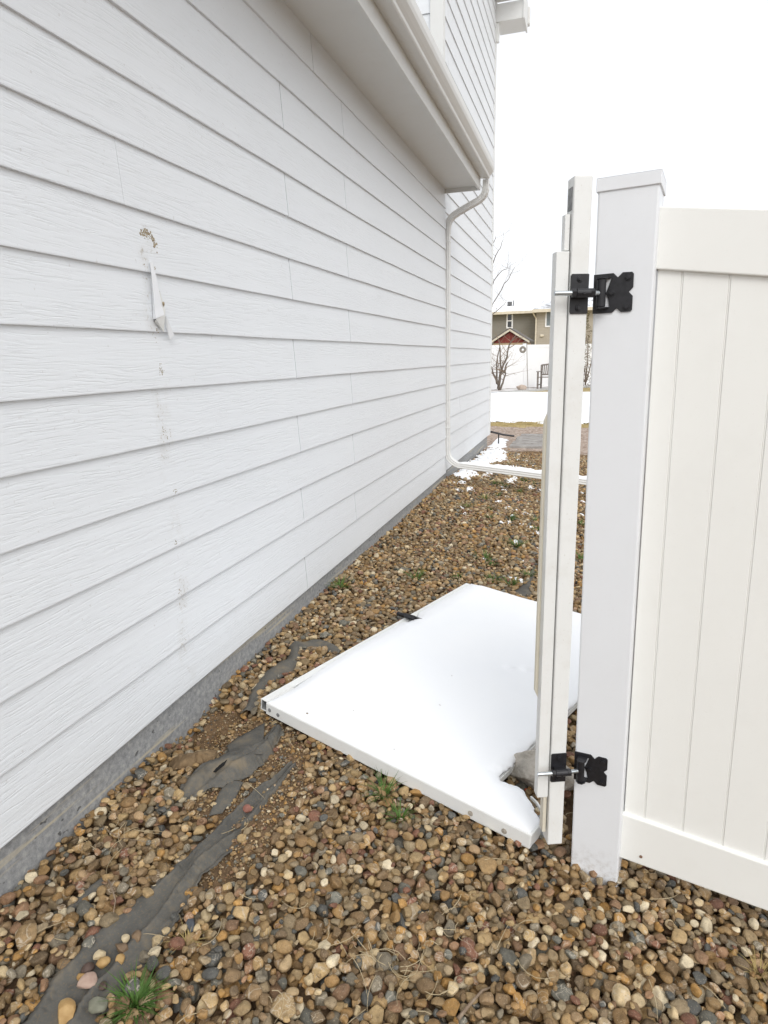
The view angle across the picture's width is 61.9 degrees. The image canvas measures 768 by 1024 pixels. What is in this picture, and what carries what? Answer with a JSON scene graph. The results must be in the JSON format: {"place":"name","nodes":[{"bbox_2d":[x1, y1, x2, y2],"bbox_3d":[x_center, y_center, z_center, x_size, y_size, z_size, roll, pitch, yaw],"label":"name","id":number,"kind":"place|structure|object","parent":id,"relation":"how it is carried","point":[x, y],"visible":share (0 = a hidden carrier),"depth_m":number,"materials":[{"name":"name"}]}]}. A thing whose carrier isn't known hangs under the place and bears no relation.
{"place":"outdoors","nodes":[
{"label":"outdoors","id":0,"kind":"place"},
{"bbox_2d":[0,387,767,1023],"bbox_3d":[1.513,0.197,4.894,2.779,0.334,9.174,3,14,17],"label":"gravel","id":1,"kind":"structure","parent":0,"point":[440,557],"depth_m":1.63,"materials":[{"name":"brown gravel"}]},
{"bbox_2d":[67,878,103,909],"bbox_3d":[-0.750,0.966,1.615,0.044,0.014,0.140,3,14,17],"label":"fabric strip","id":2,"kind":"object","parent":1,"relation":"on","point":[93,887],"visible":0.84,"depth_m":1.62,"materials":[{"name":"grey fabric"}]},
{"bbox_2d":[107,879,115,912],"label":"twig","id":3,"kind":"object","parent":1,"relation":"on","point":[109,882],"visible":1,"depth_m":1.59,"materials":[{"name":"brown wood"}]},
{"bbox_2d":[100,824,154,843],"bbox_3d":[-0.718,0.900,1.776,0.196,0.012,0.023,4,14,21],"label":"twig","id":4,"kind":"object","parent":1,"relation":"on","point":[122,838],"visible":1,"depth_m":1.77,"materials":[{"name":"brown wood"}]},
{"bbox_2d":[96,960,175,1023],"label":"grass tuft","id":5,"kind":"object","parent":1,"relation":"on","point":[140,994],"visible":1,"depth_m":1.36,"materials":[{"name":"green plant"}]},
{"bbox_2d":[22,761,295,1023],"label":"fabric strip","id":6,"kind":"object","parent":1,"relation":"on","point":[151,915],"visible":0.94,"depth_m":1.54,"materials":[{"name":"grey fabric"}]},
{"bbox_2d":[58,998,75,1023],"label":"pebble","id":7,"kind":"object","parent":6,"relation":"on","point":[66,1009],"visible":1,"depth_m":1.32,"materials":[{"name":"stone"}]},
{"bbox_2d":[76,973,84,980],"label":"pebble","id":8,"kind":"object","parent":6,"relation":"on","point":[79,976],"visible":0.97,"depth_m":1.40,"materials":[{"name":"stone"}]},
{"bbox_2d":[76,972,97,988],"bbox_3d":[-0.641,1.020,1.391,0.038,0.025,0.037,3,14,17],"label":"pebble","id":9,"kind":"object","parent":6,"relation":"on","point":[87,980],"visible":1,"depth_m":1.38,"materials":[{"name":"pink stone"}]},
{"bbox_2d":[81,962,94,972],"bbox_3d":[-0.656,1.013,1.420,0.023,0.020,0.031,3,14,17],"label":"pebble","id":10,"kind":"object","parent":6,"relation":"on","point":[88,967],"visible":0.94,"depth_m":1.42,"materials":[{"name":"stone"}]},
{"bbox_2d":[88,996,107,1013],"bbox_3d":[-0.600,1.035,1.341,0.044,0.024,0.034,3,14,17],"label":"pebble","id":11,"kind":"object","parent":6,"relation":"on","point":[100,1005],"visible":1,"depth_m":1.33,"materials":[{"name":"grey stone"}]},
{"bbox_2d":[93,949,105,959],"bbox_3d":[-0.645,1.004,1.452,0.027,0.019,0.025,-4,14,-9],"label":"pebble","id":12,"kind":"object","parent":6,"relation":"on","point":[98,954],"visible":1,"depth_m":1.44,"materials":[{"name":"beige stone"}]},
{"bbox_2d":[99,981,106,990],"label":"pebble","id":13,"kind":"object","parent":6,"relation":"on","point":[102,983],"visible":0.97,"depth_m":1.38,"materials":[{"name":"stone"}]},
{"bbox_2d":[96,956,110,968],"bbox_3d":[-0.629,1.009,1.434,0.029,0.022,0.028,3,14,17],"label":"pebble","id":14,"kind":"object","parent":6,"relation":"on","point":[102,962],"visible":0.99,"depth_m":1.43,"materials":[{"name":"stone"}]},
{"bbox_2d":[115,953,124,964],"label":"pebble","id":15,"kind":"object","parent":6,"relation":"on","point":[120,958],"visible":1,"depth_m":1.44,"materials":[{"name":"stone"}]},
{"bbox_2d":[115,943,128,952],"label":"pebble","id":16,"kind":"object","parent":6,"relation":"on","point":[121,947],"visible":1,"depth_m":1.46,"materials":[{"name":"brown stone"}]},
{"bbox_2d":[121,934,129,942],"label":"pebble","id":17,"kind":"object","parent":6,"relation":"on","point":[125,938],"visible":1,"depth_m":1.49,"materials":[{"name":"beige stone"}]},
{"bbox_2d":[131,930,140,941],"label":"pebble","id":18,"kind":"object","parent":6,"relation":"on","point":[136,935],"visible":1,"depth_m":1.49,"materials":[{"name":"brown stone"}]},
{"bbox_2d":[235,823,241,828],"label":"pebble","id":19,"kind":"object","parent":6,"relation":"on","point":[237,825],"visible":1,"depth_m":1.83,"materials":[{"name":"brown stone"}]},
{"bbox_2d":[243,804,252,812],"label":"pebble","id":20,"kind":"object","parent":6,"relation":"on","point":[247,808],"visible":1,"depth_m":1.90,"materials":[{"name":"pink stone"}]},
{"bbox_2d":[170,753,196,771],"bbox_3d":[-0.662,0.834,2.131,0.099,0.060,0.076,-6,14,-20],"label":"dirt clod","id":21,"kind":"object","parent":1,"relation":"on","point":[180,761],"visible":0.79,"depth_m":2.11,"materials":[{"name":"brown soil"}]},
{"bbox_2d":[160,915,214,956],"bbox_3d":[-0.464,0.998,1.510,0.135,0.026,0.114,-3,14,-8],"label":"grass tuft","id":22,"kind":"object","parent":1,"relation":"on","point":[188,937],"visible":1,"depth_m":1.51,"materials":[{"name":"beige plant"}]},
{"bbox_2d":[185,918,194,931],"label":"pebble","id":23,"kind":"object","parent":1,"relation":"on","point":[190,923],"visible":1,"depth_m":1.53,"materials":[{"name":"stone"}]},
{"bbox_2d":[195,749,216,767],"bbox_3d":[-0.612,0.832,2.156,0.095,0.061,0.069,-2,13,-3],"label":"dirt clod","id":24,"kind":"object","parent":1,"relation":"on","point":[202,756],"visible":0.61,"depth_m":2.14,"materials":[{"name":"brown soil"}]},
{"bbox_2d":[169,722,282,815],"bbox_3d":[-0.495,0.824,2.135,0.208,0.066,0.492,4,14,21],"label":"fabric scrap","id":25,"kind":"object","parent":1,"relation":"on","point":[249,753],"visible":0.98,"depth_m":2.07,"materials":[{"name":"grey fabric"}]},
{"bbox_2d":[173,710,317,935],"bbox_3d":[-0.420,0.897,2.024,0.452,0.087,1.047,-4,14,-10],"label":"grit","id":26,"kind":"object","parent":1,"relation":"on","point":[255,817],"visible":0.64,"depth_m":2.01,"materials":[{"name":"brown gravel"}]},
{"bbox_2d":[240,639,340,713],"bbox_3d":[-0.382,0.674,2.698,0.246,0.063,0.647,3,14,17],"label":"fabric strip","id":27,"kind":"object","parent":1,"relation":"on","point":[288,664],"visible":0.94,"depth_m":2.74,"materials":[{"name":"grey fabric"}]},
{"bbox_2d":[0,0,586,899],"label":"white house","id":28,"kind":"structure","parent":1,"relation":"on","point":[292,200],"depth_m":2.33,"materials":[{"name":"paint"}]},
{"bbox_2d":[150,262,173,339],"bbox_3d":[-0.712,-0.672,2.047,0.021,0.237,0.095,3,14,17],"label":"broken plastic channel","id":29,"kind":"object","parent":28,"relation":"attached to","point":[160,317],"visible":1,"depth_m":2.02,"materials":[{"name":"white plastic"}]},
{"bbox_2d":[459,462,586,479],"bbox_3d":[1.460,-0.402,6.347,1.445,0.159,0.072,3,14,17],"label":"downspout extension","id":30,"kind":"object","parent":28,"relation":"on","point":[523,469],"depth_m":6.38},
{"bbox_2d":[329,572,355,589],"bbox_3d":[-0.248,0.400,3.601,0.229,0.077,0.239,3,14,17],"label":"grass tuft","id":31,"kind":"object","parent":1,"relation":"on","point":[341,586],"visible":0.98,"depth_m":3.62,"materials":[{"name":"green plant"}]},
{"bbox_2d":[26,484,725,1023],"bbox_3d":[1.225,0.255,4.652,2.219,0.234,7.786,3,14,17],"label":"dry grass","id":32,"kind":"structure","parent":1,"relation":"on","point":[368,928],"depth_m":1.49,"materials":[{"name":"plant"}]},
{"bbox_2d":[360,767,403,806],"bbox_3d":[-0.004,0.864,2.005,0.170,0.062,0.199,3,14,17],"label":"grass tuft","id":33,"kind":"object","parent":1,"relation":"on","point":[389,786],"visible":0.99,"depth_m":2.02,"materials":[{"name":"green plant"}]},
{"bbox_2d":[376,797,421,823],"bbox_3d":[0.051,0.902,1.905,0.142,0.048,0.130,3,14,17],"label":"grass tuft","id":34,"kind":"object","parent":1,"relation":"on","point":[399,813],"visible":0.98,"depth_m":1.92,"materials":[{"name":"green plant"}]},
{"bbox_2d":[401,566,429,582],"bbox_3d":[0.200,0.373,3.849,0.236,0.085,0.231,-12,17,-37],"label":"grass tuft","id":35,"kind":"object","parent":1,"relation":"on","point":[416,574],"visible":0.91,"depth_m":3.86,"materials":[{"name":"green plant"}]},
{"bbox_2d":[261,583,577,848],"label":"fallen gate","id":36,"kind":"structure","parent":1,"relation":"on","point":[503,828],"depth_m":2.12,"materials":[{"name":"plastic"}]},
{"bbox_2d":[268,584,580,833],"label":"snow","id":37,"kind":"structure","parent":36,"relation":"on","point":[464,657],"depth_m":2.43,"materials":[{"name":"white snow"}]},
{"bbox_2d":[457,987,490,1020],"bbox_3d":[0.194,1.055,1.379,0.008,0.019,0.112,12,19,44],"label":"twig","id":38,"kind":"object","parent":1,"relation":"on","point":[465,1009],"visible":1,"depth_m":1.37,"materials":[{"name":"beige wood"}]},
{"bbox_2d":[470,549,495,560],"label":"grass tuft","id":39,"kind":"object","parent":1,"relation":"on","point":[485,556],"visible":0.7,"depth_m":4.32,"materials":[{"name":"green plant"}]},
{"bbox_2d":[451,438,516,491],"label":"snow","id":40,"kind":"structure","parent":1,"relation":"on","point":[489,455],"depth_m":8.32,"materials":[{"name":"white snow"}]},
{"bbox_2d":[490,431,513,443],"bbox_3d":[1.785,-1.212,10.193,0.282,0.270,0.781,9,17,37],"label":"black drain pipe","id":41,"kind":"object","parent":40,"relation":"on","point":[501,434],"visible":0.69,"depth_m":10.01,"materials":[{"name":"black plastic"}]},
{"bbox_2d":[483,573,501,581],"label":"grass tuft","id":42,"kind":"object","parent":1,"relation":"on","point":[491,577],"visible":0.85,"depth_m":3.94,"materials":[{"name":"green plant"}]},
{"bbox_2d":[496,575,521,586],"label":"grass tuft","id":43,"kind":"object","parent":1,"relation":"on","point":[513,583],"visible":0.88,"depth_m":3.88,"materials":[{"name":"green plant"}]},
{"bbox_2d":[492,328,533,344],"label":"garden shed","id":44,"kind":"structure","parent":1,"relation":"on","point":[507,333],"depth_m":28.22,"materials":[{"name":"red wood"}]},
{"bbox_2d":[506,513,520,520],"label":"grass tuft","id":45,"kind":"object","parent":1,"relation":"on","point":[513,518],"visible":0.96,"depth_m":5.35,"materials":[{"name":"green plant"}]},
{"bbox_2d":[501,534,531,547],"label":"grass tuft","id":46,"kind":"object","parent":1,"relation":"on","point":[518,544],"visible":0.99,"depth_m":4.67,"materials":[{"name":"green plant"}]},
{"bbox_2d":[461,454,585,582],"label":"snow","id":47,"kind":"structure","parent":1,"relation":"on","point":[530,527],"depth_m":5.63,"materials":[{"name":"white snow"}]},
{"bbox_2d":[514,567,535,596],"bbox_3d":[0.877,0.424,4.000,0.146,0.022,0.647,3,14,17],"label":"fabric strip","id":48,"kind":"object","parent":1,"relation":"on","point":[523,589],"visible":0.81,"depth_m":3.84,"materials":[{"name":"grey fabric"}]},
{"bbox_2d":[509,434,542,448],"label":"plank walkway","id":49,"kind":"structure","parent":1,"relation":"on","point":[532,441],"depth_m":9.98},
{"bbox_2d":[519,568,537,576],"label":"grass tuft","id":50,"kind":"object","parent":1,"relation":"on","point":[524,573],"visible":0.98,"depth_m":4.06,"materials":[{"name":"green plant"}]},
{"bbox_2d":[490,398,588,427],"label":"grass","id":51,"kind":"structure","parent":1,"relation":"on","point":[522,423],"depth_m":12.85,"materials":[{"name":"plant"}]},
{"bbox_2d":[491,392,589,423],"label":"snow lawn","id":52,"kind":"structure","parent":1,"relation":"on","point":[518,406],"depth_m":16.66,"materials":[{"name":"white snow"}]},
{"bbox_2d":[492,223,526,314],"bbox_3d":[4.069,-7.217,22.627,1.862,5.992,0.831,3,14,17],"label":"bare tree","id":53,"kind":"object","parent":52,"relation":"on","point":[500,272],"visible":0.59,"depth_m":22.29,"materials":[{"name":"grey plant"}]},
{"bbox_2d":[491,386,589,392],"bbox_3d":[6.719,-4.805,25.528,28.280,0.275,0.150,-11,16,-34],"label":"garden edging","id":54,"kind":"object","parent":1,"relation":"on","point":[530,390],"depth_m":24.65,"materials":[{"name":"concrete"}]},
{"bbox_2d":[491,384,589,391],"bbox_3d":[5.971,-5.069,26.539,28.280,0.150,2.400,-11,16,-34],"label":"planting bed","id":55,"kind":"object","parent":1,"relation":"on","point":[503,389],"visible":0.14,"depth_m":25.86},
{"bbox_2d":[491,322,530,389],"bbox_3d":[4.788,-6.121,24.792,2.342,2.873,1.410,-5,14,-15],"label":"bare shrub","id":56,"kind":"object","parent":55,"relation":"on","point":[498,379],"visible":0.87,"depth_m":24.93,"materials":[{"name":"brown plant"}]},
{"bbox_2d":[516,385,526,389],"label":"garden stone","id":57,"kind":"object","parent":55,"relation":"on","point":[521,387],"visible":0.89,"depth_m":25.22,"materials":[{"name":"beige stone"}]},
{"bbox_2d":[491,343,591,388],"bbox_3d":[8.037,-6.328,27.750,33.490,1.945,0.118,-7,15,-24],"label":"back fence","id":58,"kind":"object","parent":55,"relation":"on","point":[534,357],"visible":0.07,"depth_m":26.72,"materials":[{"name":"white plastic"}]},
{"bbox_2d":[536,363,548,388],"bbox_3d":[6.765,-5.402,25.395,1.270,0.996,0.731,6,15,28],"label":"garden bench","id":59,"kind":"object","parent":55,"relation":"on","point":[542,372],"visible":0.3,"depth_m":25.77,"materials":[{"name":"grey wood"}]},
{"bbox_2d":[510,750,573,790],"bbox_3d":[0.510,0.861,2.100,0.257,0.193,0.128,11,18,41],"label":"boulder","id":60,"kind":"object","parent":1,"relation":"on","point":[523,771],"visible":0.39,"depth_m":2.08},
{"bbox_2d":[492,286,592,344],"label":"neighbour house","id":61,"kind":"structure","parent":1,"relation":"on","point":[532,317],"depth_m":48.97,"materials":[{"name":"beige"}]},
{"bbox_2d":[506,314,512,328],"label":"window","id":62,"kind":"structure","parent":61,"relation":"in","point":[509,317],"depth_m":49.30,"materials":[{"name":"white glass"}]},
{"bbox_2d":[545,312,550,326],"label":"window","id":63,"kind":"structure","parent":61,"relation":"in","point":[547,314],"depth_m":47.17,"materials":[{"name":"white glass"}]},
{"bbox_2d":[583,312,591,387],"bbox_3d":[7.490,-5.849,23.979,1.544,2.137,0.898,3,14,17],"label":"bare shrub","id":64,"kind":"object","parent":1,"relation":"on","point":[586,376],"visible":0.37,"depth_m":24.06,"materials":[{"name":"brown plant"}]},
{"bbox_2d":[571,168,767,910],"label":"vinyl fence","id":65,"kind":"object","parent":1,"relation":"on","point":[672,716],"visible":0.96,"depth_m":1.51,"materials":[{"name":"white plastic"}]},
{"bbox_2d":[537,751,607,786],"bbox_3d":[0.490,0.678,1.683,0.182,0.084,0.044,-2,13,-1],"label":"strap hinge","id":66,"kind":"object","parent":65,"relation":"attached to","point":[594,768],"visible":1,"depth_m":1.68,"materials":[{"name":"metal"}]},
{"bbox_2d":[554,272,633,313],"bbox_3d":[0.456,-0.481,1.409,0.173,0.084,0.048,-2,14,-5],"label":"strap hinge","id":67,"kind":"object","parent":65,"relation":"attached to","point":[617,293],"visible":1,"depth_m":1.41,"materials":[{"name":"metal"}]},
{"bbox_2d":[534,175,592,844],"bbox_3d":[0.427,0.092,1.576,0.083,1.674,0.042,-2,13,-4],"label":"gate stile","id":68,"kind":"object","parent":67,"relation":"hanging from","point":[562,420],"visible":1,"depth_m":1.53,"materials":[{"name":"plastic"}]},
{"bbox_2d":[727,945,767,987],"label":"grass tuft","id":69,"kind":"object","parent":1,"relation":"on","point":[754,966],"visible":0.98,"depth_m":1.51,"materials":[{"name":"beige plant"}]},
{"bbox_2d":[493,0,767,301],"label":"sky","id":70,"kind":"structure","parent":0,"point":[596,88],"materials":[{"name":"white"}]},
{"bbox_3d":[5.544,-5.730,25.040,0.256,1.854,0.025,3,14,17],"label":"garden hook","id":71,"kind":"object","parent":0,"visible":0},
{"bbox_2d":[519,346,525,352],"bbox_3d":[5.406,-6.395,24.920,0.266,0.404,0.060,3,14,17],"label":"hanging ring","id":72,"kind":"object","parent":71,"relation":"hanging from","point":[521,348],"visible":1,"depth_m":24.92,"materials":[{"name":"metal"}]}
]}

